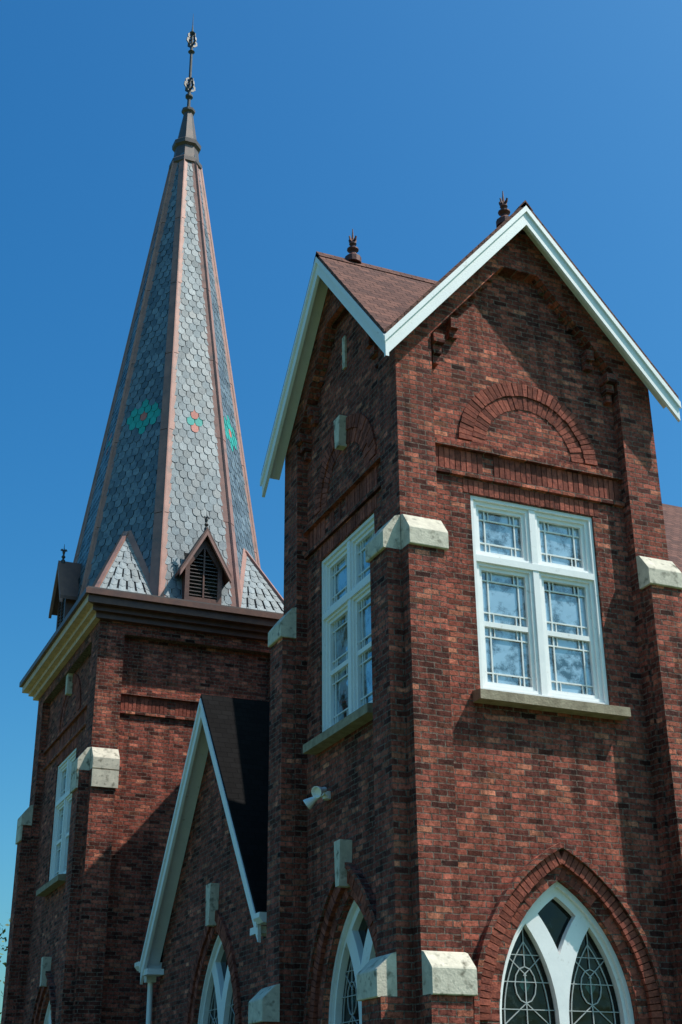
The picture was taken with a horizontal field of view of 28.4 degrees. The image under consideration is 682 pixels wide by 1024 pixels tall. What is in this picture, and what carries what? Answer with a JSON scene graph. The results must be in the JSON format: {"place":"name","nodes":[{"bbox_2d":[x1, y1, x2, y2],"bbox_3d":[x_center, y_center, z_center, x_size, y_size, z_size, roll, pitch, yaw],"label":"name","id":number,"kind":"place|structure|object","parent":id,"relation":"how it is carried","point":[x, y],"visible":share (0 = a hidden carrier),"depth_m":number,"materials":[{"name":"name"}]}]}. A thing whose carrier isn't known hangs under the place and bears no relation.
{"place":"outdoors","nodes":[
{"label":"outdoors","id":0,"kind":"place"},
{"bbox_2d":[33,982,50,1023],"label":"brick arch","id":1,"kind":"structure","parent":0,"point":[43,991],"depth_m":28.05,"materials":[{"name":"red brick"}]},
{"bbox_2d":[1,770,88,1023],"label":"spire tower west buttress","id":2,"kind":"structure","parent":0,"point":[66,974],"depth_m":26.30,"materials":[{"name":"brown brick"}]},
{"bbox_2d":[15,768,118,844],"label":"spire tower cap block","id":3,"kind":"structure","parent":2,"relation":"on","point":[105,778],"depth_m":26.56,"materials":[{"name":"white stone"}]},
{"bbox_2d":[17,747,90,828],"bbox_3d":[-6.379,8.449,28.166,0.438,5.750,6.096,10,-27,-21],"label":"spire tower west buttress cap","id":4,"kind":"object","parent":3,"relation":"on","point":[81,761],"visible":0.94,"depth_m":26.90,"materials":[{"name":"white stone"}]},
{"bbox_2d":[90,747,119,770],"bbox_3d":[-2.884,7.559,26.314,4.346,5.750,0.438,10,-27,-21],"label":"spire tower south buttress cap","id":5,"kind":"object","parent":3,"relation":"on","point":[105,758],"visible":0.5,"depth_m":26.71,"materials":[{"name":"white stone"}]},
{"bbox_2d":[14,626,95,1023],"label":"spire tower west walls","id":6,"kind":"structure","parent":0,"point":[42,927],"depth_m":30.08,"materials":[{"name":"brown brick"}]},
{"bbox_2d":[30,971,55,1023],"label":"arch hood molding","id":7,"kind":"structure","parent":6,"relation":"attached to","point":[48,974],"depth_m":27.26,"materials":[{"name":"brown brick"}]},
{"bbox_2d":[44,1000,50,1023],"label":"window frame","id":8,"kind":"object","parent":6,"relation":"in","point":[47,1020],"visible":0.2,"depth_m":27.92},
{"bbox_2d":[36,874,65,896],"bbox_3d":[-6.072,7.924,28.641,0.360,0.170,2.172,10,-27,-21],"label":"spire tower west window sill","id":9,"kind":"structure","parent":6,"relation":"attached to","point":[53,884],"depth_m":28.37,"materials":[{"name":"beige stone"}]},
{"bbox_2d":[22,594,99,700],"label":"spire tower cornice","id":10,"kind":"structure","parent":6,"relation":"attached to","point":[77,630],"depth_m":30.24,"materials":[{"name":"beige wood"}]},
{"bbox_2d":[49,749,75,880],"bbox_3d":[-5.949,6.644,29.274,0.055,2.474,1.682,10,-27,-21],"label":"window frame","id":11,"kind":"object","parent":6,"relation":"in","point":[58,841],"visible":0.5,"depth_m":29.57,"materials":[{"name":"white wood"}]},
{"bbox_2d":[57,770,66,874],"bbox_3d":[-5.921,6.649,29.285,0.024,2.584,1.792,10,-27,-21],"label":"spire tower west window glass","id":12,"kind":"object","parent":11,"relation":"in","point":[61,826],"visible":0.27,"depth_m":29.79,"materials":[{"name":"blue glass"}]},
{"bbox_2d":[55,771,71,875],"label":"spire tower west window cames","id":13,"kind":"object","parent":12,"relation":"attached to","point":[56,873],"visible":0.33,"depth_m":29.52,"materials":[{"name":"grey metal"}]},
{"bbox_2d":[42,700,87,770],"bbox_3d":[-6.085,4.928,29.952,0.069,0.535,4.856,10,-27,-21],"label":"spire tower west string course","id":14,"kind":"object","parent":6,"relation":"attached to","point":[72,720],"visible":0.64,"depth_m":30.01,"materials":[{"name":"brown brick"}]},
{"bbox_2d":[45,710,85,764],"bbox_3d":[-6.052,4.957,29.932,0.012,0.315,4.723,10,-27,-21],"label":"spire tower west string course","id":15,"kind":"object","parent":6,"relation":"attached to","point":[54,749],"visible":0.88,"depth_m":30.19,"materials":[{"name":"brown brick"}]},
{"bbox_2d":[56,736,77,766],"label":"brick lintel","id":16,"kind":"structure","parent":6,"relation":"in","point":[67,750],"depth_m":29.76,"materials":[{"name":"brown brick"}]},
{"bbox_2d":[57,673,80,733],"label":"spire tower west blind arch","id":17,"kind":"structure","parent":6,"relation":"attached to","point":[76,688],"depth_m":30.23,"materials":[{"name":"brown brick"}]},
{"bbox_2d":[40,673,72,986],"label":"stone blocks","id":18,"kind":"object","parent":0,"point":[45,964],"visible":0.96,"depth_m":27.87,"materials":[{"name":"beige stone"}]},
{"bbox_2d":[56,538,221,629],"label":"spire dormer walls","id":19,"kind":"structure","parent":0,"point":[69,604],"depth_m":29.52,"materials":[{"name":"wood"}]},
{"bbox_2d":[60,547,205,623],"bbox_3d":[-3.627,1.893,30.650,4.828,1.190,2.982,10,-27,-21],"label":"dormer mullion","id":20,"kind":"object","parent":19,"relation":"attached to","point":[202,584],"visible":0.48,"depth_m":29.50},
{"bbox_2d":[58,555,217,625],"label":"spire dormer louvres","id":21,"kind":"object","parent":19,"relation":"in","point":[189,582],"visible":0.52,"depth_m":29.45,"materials":[{"name":"brown wood"}]},
{"bbox_2d":[50,527,231,615],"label":"spire dormer roof","id":22,"kind":"structure","parent":19,"relation":"on","point":[69,576],"depth_m":30.82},
{"bbox_2d":[61,514,209,562],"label":"spire dormer finials","id":23,"kind":"object","parent":22,"relation":"on","point":[206,518],"visible":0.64,"depth_m":30.66,"materials":[{"name":"black metal"}]},
{"bbox_2d":[48,531,230,617],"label":"dormer bargeboard","id":24,"kind":"structure","parent":22,"relation":"attached to","point":[207,534],"depth_m":29.61,"materials":[{"name":"brown wood"}]},
{"bbox_2d":[78,553,215,583],"bbox_3d":[-3.752,2.139,30.858,4.260,1.320,3.049,10,-27,-21],"label":"spire dormer shadow board","id":25,"kind":"object","parent":19,"relation":"attached to","point":[201,564],"visible":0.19,"depth_m":29.79,"materials":[{"name":"black wood"}]},
{"bbox_2d":[80,167,253,600],"bbox_3d":[-4.262,-3.210,34.505,4.500,14.100,5.600,10,-27,-21],"label":"spire backing","id":26,"kind":"object","parent":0,"point":[178,432],"visible":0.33,"depth_m":32.04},
{"bbox_2d":[73,157,260,606],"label":"spire copper hips","id":27,"kind":"object","parent":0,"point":[158,571],"visible":0.57,"depth_m":33.04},
{"bbox_2d":[106,410,231,453],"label":"spire slates","id":28,"kind":"object","parent":27,"relation":"on","point":[194,427],"visible":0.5,"depth_m":32.18,"materials":[{"name":"stone"}]},
{"bbox_2d":[106,398,236,450],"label":"spire slates","id":29,"kind":"object","parent":27,"relation":"on","point":[152,415],"visible":0.48,"depth_m":32.29,"materials":[{"name":"teal stone"}]},
{"bbox_2d":[76,152,283,612],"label":"spire slates","id":30,"kind":"object","parent":27,"relation":"on","point":[192,379],"visible":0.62,"depth_m":31.80,"materials":[{"name":"grey stone"}]},
{"bbox_2d":[78,165,281,606],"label":"spire slates edges","id":31,"kind":"object","parent":27,"relation":"on","point":[175,426],"visible":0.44,"depth_m":32.53,"materials":[{"name":"grey stone"}]},
{"bbox_2d":[169,106,201,168],"bbox_3d":[-4.327,-10.491,37.878,0.850,2.250,0.850,10,-27,-21],"label":"spire cap","id":32,"kind":"object","parent":27,"relation":"on","point":[187,143],"visible":0.84,"depth_m":37.48,"materials":[{"name":"grey metal"}]},
{"bbox_2d":[184,23,196,105],"bbox_3d":[-4.350,-13.077,39.076,0.304,3.650,0.304,-1,-25,1],"label":"spire finial","id":33,"kind":"object","parent":32,"relation":"on","point":[190,79],"visible":1,"depth_m":38.87,"materials":[{"name":"black metal"}]},
{"bbox_2d":[92,530,283,603],"bbox_3d":[-4.212,2.280,31.961,4.716,2.110,5.813,10,-27,-21],"label":"gable trim","id":34,"kind":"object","parent":27,"relation":"on","point":[101,576],"visible":0.3,"depth_m":30.14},
{"bbox_2d":[107,547,282,610],"bbox_3d":[-4.212,2.280,31.962,4.600,2.000,5.700,10,-27,-21],"label":"broach backing","id":35,"kind":"object","parent":27,"relation":"attached to","point":[118,582],"visible":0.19,"depth_m":29.70,"materials":[{"name":"stone"}]},
{"bbox_2d":[71,620,270,1023],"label":"brick wall","id":36,"kind":"structure","parent":0,"point":[153,751],"depth_m":27.49,"materials":[{"name":"red brick"}]},
{"bbox_2d":[71,768,116,1023],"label":"spire tower south buttress","id":37,"kind":"structure","parent":36,"relation":"attached to","point":[90,959],"depth_m":25.53,"materials":[{"name":"brown brick"}]},
{"bbox_2d":[120,695,197,717],"bbox_3d":[-3.080,4.161,28.270,3.143,0.315,0.013,10,-27,-21],"label":"brick band","id":38,"kind":"object","parent":36,"relation":"attached to","point":[153,703],"visible":0.52,"depth_m":27.96,"materials":[{"name":"red brick"}]},
{"bbox_2d":[120,688,199,720],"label":"brick ledges","id":39,"kind":"object","parent":36,"relation":"attached to","point":[158,695],"visible":0.62,"depth_m":27.98,"materials":[{"name":"red brick"}]},
{"bbox_2d":[88,594,277,641],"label":"spire tower cornice","id":40,"kind":"structure","parent":36,"relation":"attached to","point":[173,617],"depth_m":28.54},
{"bbox_2d":[19,587,282,687],"bbox_3d":[-4.229,3.364,31.567,5.210,0.119,6.960,10,-27,-21],"label":"spire tower gutter","id":41,"kind":"object","parent":40,"relation":"attached to","point":[143,598],"visible":0.25,"depth_m":28.70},
{"bbox_2d":[87,586,282,614],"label":"roof edge flashing","id":42,"kind":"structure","parent":40,"relation":"on","point":[183,599],"depth_m":28.55,"materials":[{"name":"brown metal"}]},
{"bbox_2d":[134,912,266,970],"bbox_3d":[-1.147,7.279,22.452,2.890,0.140,6.620,10,-27,-21],"label":"entrance gutter","id":43,"kind":"object","parent":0,"point":[260,918],"visible":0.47,"depth_m":19.32,"materials":[{"name":"white metal"}]},
{"bbox_2d":[139,751,266,1023],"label":"entrance walls","id":44,"kind":"structure","parent":0,"point":[209,856],"depth_m":23.02,"materials":[{"name":"brown brick"}]},
{"bbox_2d":[143,926,265,976],"bbox_3d":[-2.258,7.203,21.958,0.306,0.100,6.060,10,-27,-21],"label":"entrance eave return","id":45,"kind":"object","parent":44,"relation":"attached to","point":[153,972],"visible":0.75,"depth_m":24.18,"materials":[{"name":"white wood"}]},
{"bbox_2d":[205,883,218,926],"bbox_3d":[-2.117,6.463,22.167,0.160,0.660,0.260,10,-27,-21],"label":"entrance keystone","id":46,"kind":"object","parent":44,"relation":"attached to","point":[212,895],"visible":1,"depth_m":22.10,"materials":[{"name":"beige stone"}]},
{"bbox_2d":[184,910,241,1023],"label":"entrance arch","id":47,"kind":"structure","parent":44,"relation":"attached to","point":[220,928],"depth_m":21.96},
{"bbox_2d":[160,694,269,961],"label":"entrance roof","id":48,"kind":"structure","parent":44,"relation":"on","point":[239,730],"depth_m":22.22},
{"bbox_2d":[147,723,208,965],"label":"entrance soffit","id":49,"kind":"structure","parent":48,"relation":"attached to","point":[182,836],"depth_m":24.20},
{"bbox_2d":[139,698,260,984],"bbox_3d":[-2.425,5.314,22.762,0.080,4.486,6.200,10,-27,-21],"label":"entrance bargeboard","id":50,"kind":"object","parent":48,"relation":"attached to","point":[200,718],"visible":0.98,"depth_m":23.78,"materials":[{"name":"white wood"}]},
{"bbox_2d":[0,0,681,1023],"label":"sky","id":51,"kind":"structure","parent":0,"point":[403,125],"materials":[{"name":"blue"}]},
{"bbox_2d":[662,503,681,572],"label":"nave roof","id":52,"kind":"structure","parent":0,"point":[672,515],"depth_m":27.46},
{"bbox_3d":[-0.837,9.242,21.838,2.140,4.800,8.100,10,-27,-21],"label":"entrance","id":53,"kind":"object","parent":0,"visible":0},
{"bbox_2d":[144,976,155,1023],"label":"downspout","id":54,"kind":"object","parent":53,"relation":"attached to","point":[150,980],"visible":0.8,"depth_m":24.46,"materials":[{"name":"white paint"}]},
{"bbox_2d":[198,935,232,1023],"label":"entrance pointed window tracery","id":55,"kind":"object","parent":53,"relation":"attached to","point":[215,978],"visible":0.59,"depth_m":22.11,"materials":[{"name":"white wood"}]},
{"bbox_2d":[208,950,234,1023],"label":"entrance pointed window glass","id":56,"kind":"object","parent":55,"relation":"in","point":[224,963],"visible":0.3,"depth_m":22.05,"materials":[{"name":"glass"}]},
{"bbox_2d":[208,990,234,1023],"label":"entrance pointed window lead","id":57,"kind":"object","parent":56,"relation":"attached to","point":[230,1005],"visible":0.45,"depth_m":22.02,"materials":[{"name":"grey metal"}]},
{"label":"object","id":58,"kind":"object","parent":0,"visible":0},
{"bbox_2d":[270,227,665,479],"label":"front tower soffit","id":59,"kind":"structure","parent":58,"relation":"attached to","point":[302,367],"depth_m":21.08,"materials":[{"name":"white paint"}]},
{"bbox_2d":[261,202,678,473],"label":"front tower roof","id":60,"kind":"structure","parent":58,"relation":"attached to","point":[385,302],"depth_m":19.58,"materials":[{"name":"brown"}]},
{"bbox_2d":[313,200,532,283],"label":"front tower ridge","id":61,"kind":"structure","parent":60,"relation":"on","point":[377,268],"depth_m":21.02,"materials":[{"name":"brown"}]},
{"bbox_2d":[345,191,509,262],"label":"roof finials","id":62,"kind":"object","parent":61,"relation":"on","point":[353,249],"visible":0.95,"depth_m":20.89,"materials":[{"name":"metal"}]},
{"bbox_2d":[260,206,680,497],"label":"front tower bargeboard","id":63,"kind":"object","parent":60,"relation":"attached to","point":[430,303],"visible":1,"depth_m":19.39,"materials":[{"name":"white paint"}]},
{"label":"ground","id":64,"kind":"structure","parent":0,"visible":0},
{"bbox_2d":[0,920,9,1021],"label":"tree","id":65,"kind":"object","parent":64,"relation":"on","point":[3,932],"visible":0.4,"depth_m":42.51,"materials":[{"name":"green plant"}]},
{"bbox_2d":[256,547,414,1023],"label":"front tower west buttress","id":66,"kind":"structure","parent":64,"relation":"on","point":[393,885],"depth_m":16.30,"materials":[{"name":"red brick"}]},
{"bbox_2d":[248,515,400,1023],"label":"front tower west buttress cap","id":67,"kind":"object","parent":66,"relation":"on","point":[376,977],"visible":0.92,"depth_m":16.88,"materials":[{"name":"stone"}]},
{"bbox_2d":[283,287,388,1023],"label":"front tower west walls","id":68,"kind":"structure","parent":64,"relation":"on","point":[342,770],"depth_m":19.02,"materials":[{"name":"red brick"}]},
{"bbox_2d":[303,786,330,808],"bbox_3d":[-0.369,3.804,17.961,0.395,0.258,0.394,-11,-27,21],"label":"security light","id":69,"kind":"object","parent":68,"relation":"attached to","point":[318,792],"visible":1,"depth_m":17.98,"materials":[{"name":"white paint"}]},
{"bbox_2d":[315,334,334,398],"bbox_3d":[0.034,-2.545,20.298,0.058,0.813,2.103,10,-27,-21],"label":"front tower west raking course","id":70,"kind":"object","parent":68,"relation":"attached to","point":[328,353],"visible":0.51,"depth_m":20.86,"materials":[{"name":"red brick"}]},
{"bbox_2d":[295,335,377,461],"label":"front tower west corbels","id":71,"kind":"object","parent":68,"relation":"attached to","point":[303,441],"visible":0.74,"depth_m":20.87,"materials":[{"name":"red brick"}]},
{"bbox_2d":[303,703,372,754],"bbox_3d":[0.065,2.876,17.862,0.360,0.170,2.172,10,-27,-21],"label":"front tower west window sill","id":72,"kind":"structure","parent":68,"relation":"attached to","point":[344,727],"depth_m":17.70,"materials":[{"name":"stone"}]},
{"bbox_2d":[303,862,376,1023],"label":"arch hood molding","id":73,"kind":"structure","parent":68,"relation":"attached to","point":[352,869],"depth_m":17.34,"materials":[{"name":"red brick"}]},
{"bbox_2d":[303,451,380,558],"bbox_3d":[0.052,-0.120,19.173,0.069,0.535,2.996,10,-27,-21],"label":"front tower west string course","id":74,"kind":"object","parent":68,"relation":"attached to","point":[350,486],"visible":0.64,"depth_m":19.18,"materials":[{"name":"red brick"}]},
{"bbox_2d":[308,871,376,1023],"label":"brick arch","id":75,"kind":"structure","parent":68,"relation":"attached to","point":[326,927],"depth_m":17.27,"materials":[{"name":"brick"}]},
{"bbox_2d":[308,466,376,550],"bbox_3d":[0.079,-0.085,19.167,0.012,0.315,2.896,10,-27,-21],"label":"front tower west string course","id":76,"kind":"object","parent":68,"relation":"attached to","point":[359,491],"visible":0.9,"depth_m":19.08,"materials":[{"name":"brick"}]},
{"bbox_2d":[334,415,351,887],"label":"stone blocks","id":77,"kind":"object","parent":68,"relation":"attached to","point":[342,851],"visible":0.96,"depth_m":17.09,"materials":[{"name":"stone"}]},
{"bbox_2d":[342,335,346,369],"bbox_3d":[0.050,-2.392,20.234,0.030,0.550,0.100,10,-27,-21],"label":"front tower slit vent","id":78,"kind":"object","parent":68,"relation":"attached to","point":[344,354],"visible":1,"depth_m":20.20,"materials":[{"name":"stone"}]},
{"bbox_2d":[314,413,376,515],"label":"front tower west blind arch","id":79,"kind":"structure","parent":68,"relation":"attached to","point":[362,434],"depth_m":19.49,"materials":[{"name":"brick"}]},
{"bbox_2d":[317,494,376,562],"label":"front tower west lintel","id":80,"kind":"structure","parent":68,"relation":"attached to","point":[349,526],"depth_m":19.00,"materials":[{"name":"brick"}]},
{"bbox_2d":[322,514,373,731],"bbox_3d":[0.165,1.591,18.486,0.135,2.684,1.892,10,-27,-21],"label":"window frame","id":81,"kind":"object","parent":68,"relation":"attached to","point":[351,596],"visible":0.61,"depth_m":18.81,"materials":[{"name":"white paint"}]},
{"bbox_2d":[329,525,373,727],"bbox_3d":[0.188,1.595,18.495,0.055,2.474,1.682,10,-27,-21],"label":"front tower west window sash","id":82,"kind":"object","parent":81,"relation":"attached to","point":[360,651],"visible":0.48,"depth_m":18.74,"materials":[{"name":"white paint"}]},
{"bbox_2d":[333,534,371,723],"bbox_3d":[0.216,1.600,18.506,0.024,2.584,1.792,10,-27,-21],"label":"front tower west window glass","id":83,"kind":"object","parent":81,"relation":"attached to","point":[341,649],"visible":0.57,"depth_m":18.62,"materials":[{"name":"glass"}]},
{"bbox_2d":[332,532,373,723],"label":"front tower west window cames","id":84,"kind":"object","parent":81,"relation":"attached to","point":[363,606],"visible":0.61,"depth_m":18.66,"materials":[{"name":"white metal"}]},
{"bbox_2d":[340,961,358,1023],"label":"window tracery","id":85,"kind":"object","parent":68,"relation":"attached to","point":[352,989],"visible":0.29,"depth_m":17.00,"materials":[{"name":"metal"}]},
{"bbox_2d":[328,900,375,1023],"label":"front tower west pointed window tracery","id":86,"kind":"object","parent":68,"relation":"attached to","point":[350,943],"visible":0.49,"depth_m":17.10,"materials":[{"name":"white paint"}]},
{"bbox_2d":[342,917,367,1023],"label":"window glass","id":87,"kind":"object","parent":86,"relation":"in","point":[363,928],"visible":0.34,"depth_m":16.98,"materials":[{"name":"glass"}]},
{"bbox_2d":[385,229,681,1023],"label":"front tower south walls","id":88,"kind":"structure","parent":64,"relation":"on","point":[530,785],"depth_m":17.41,"materials":[{"name":"red brick"}]},
{"bbox_2d":[453,276,581,344],"bbox_3d":[2.533,-2.981,19.406,2.103,0.813,0.058,10,-27,-21],"label":"front tower south raking course","id":89,"kind":"object","parent":88,"relation":"attached to","point":[549,304],"visible":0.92,"depth_m":19.60,"materials":[{"name":"red brick"}]},
{"bbox_2d":[431,317,616,404],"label":"front tower south corbels","id":90,"kind":"object","parent":88,"relation":"attached to","point":[607,381],"visible":0.97,"depth_m":19.31,"materials":[{"name":"red brick"}]},
{"bbox_2d":[435,445,618,500],"bbox_3d":[2.542,-0.515,18.286,2.893,0.315,0.013,10,-27,-21],"label":"front tower south string course","id":91,"kind":"object","parent":88,"relation":"attached to","point":[549,479],"visible":0.98,"depth_m":18.31,"materials":[{"name":"brick"}]},
{"bbox_2d":[458,383,597,465],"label":"brick arch","id":92,"kind":"structure","parent":88,"relation":"attached to","point":[481,400],"depth_m":18.75,"materials":[{"name":"brick"}]},
{"bbox_2d":[435,435,624,506],"bbox_3d":[2.556,-0.557,18.279,2.996,0.535,0.069,10,-27,-21],"label":"front tower south string course","id":93,"kind":"object","parent":88,"relation":"attached to","point":[468,446],"visible":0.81,"depth_m":18.26,"materials":[{"name":"red brick"}]},
{"bbox_2d":[463,479,598,516],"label":"front tower south lintel","id":94,"kind":"structure","parent":88,"relation":"attached to","point":[471,485],"depth_m":18.14,"materials":[{"name":"brick"}]},
{"bbox_2d":[470,495,608,704],"bbox_3d":[2.548,1.169,17.622,1.892,2.684,0.135,10,-27,-21],"label":"front tower south window frame","id":95,"kind":"object","parent":88,"relation":"attached to","point":[533,568],"visible":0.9,"depth_m":17.68,"materials":[{"name":"white paint"}]},
{"bbox_2d":[478,511,592,694],"bbox_3d":[2.526,1.191,17.668,1.792,2.584,0.023,10,-27,-21],"label":"front tower south window glass","id":96,"kind":"object","parent":95,"relation":"attached to","point":[507,657],"visible":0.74,"depth_m":17.59,"materials":[{"name":"glass"}]},
{"bbox_2d":[479,511,592,694],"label":"front tower south window cames","id":97,"kind":"object","parent":95,"relation":"attached to","point":[520,617],"visible":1,"depth_m":17.62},
{"bbox_2d":[476,506,598,698],"bbox_3d":[2.538,1.179,17.642,1.682,2.474,0.055,10,-27,-21],"label":"front tower south window sash","id":98,"kind":"object","parent":95,"relation":"attached to","point":[527,629],"visible":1,"depth_m":17.65,"materials":[{"name":"white paint"}]},
{"bbox_2d":[472,688,630,720],"bbox_3d":[2.623,2.424,16.936,2.172,0.170,0.360,10,-27,-21],"label":"front tower south window sill","id":99,"kind":"structure","parent":88,"relation":"attached to","point":[538,703],"depth_m":16.77,"materials":[{"name":"stone"}]},
{"bbox_2d":[500,881,634,1023],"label":"front tower south pointed window tracery","id":100,"kind":"object","parent":88,"relation":"attached to","point":[558,964],"visible":0.88,"depth_m":15.87,"materials":[{"name":"white paint"}]},
{"bbox_2d":[502,899,620,1023],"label":"front tower south pointed window glass","id":101,"kind":"object","parent":100,"relation":"in","point":[554,915],"visible":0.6,"depth_m":15.78,"materials":[{"name":"glass"}]},
{"bbox_2d":[520,948,589,959],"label":"front tower south pointed window coloured quarries","id":102,"kind":"structure","parent":101,"relation":"attached to","point":[521,952],"depth_m":15.74,"materials":[{"name":"glass"}]},
{"bbox_2d":[519,977,595,995],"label":"front tower south pointed window coloured quarries","id":103,"kind":"structure","parent":101,"relation":"attached to","point":[522,985],"depth_m":15.61,"materials":[{"name":"glass"}]},
{"bbox_2d":[502,928,619,1023],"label":"window tracery","id":104,"kind":"object","parent":101,"relation":"attached to","point":[522,944],"visible":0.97,"depth_m":15.72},
{"bbox_2d":[480,851,662,1023],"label":"brick arch","id":105,"kind":"structure","parent":88,"relation":"attached to","point":[570,864],"depth_m":15.89,"materials":[{"name":"brick"}]},
{"bbox_2d":[473,842,670,1023],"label":"arch hood molding","id":106,"kind":"structure","parent":88,"relation":"attached to","point":[521,874],"depth_m":15.88,"materials":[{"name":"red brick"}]},
{"bbox_2d":[401,544,681,1023],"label":"front tower south buttress","id":107,"kind":"structure","parent":64,"relation":"on","point":[436,918],"depth_m":15.89,"materials":[{"name":"red brick"}]},
{"bbox_2d":[400,514,681,996],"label":"front tower south buttress cap","id":108,"kind":"object","parent":107,"relation":"on","point":[448,973],"visible":0.95,"depth_m":16.64,"materials":[{"name":"stone"}]}
]}

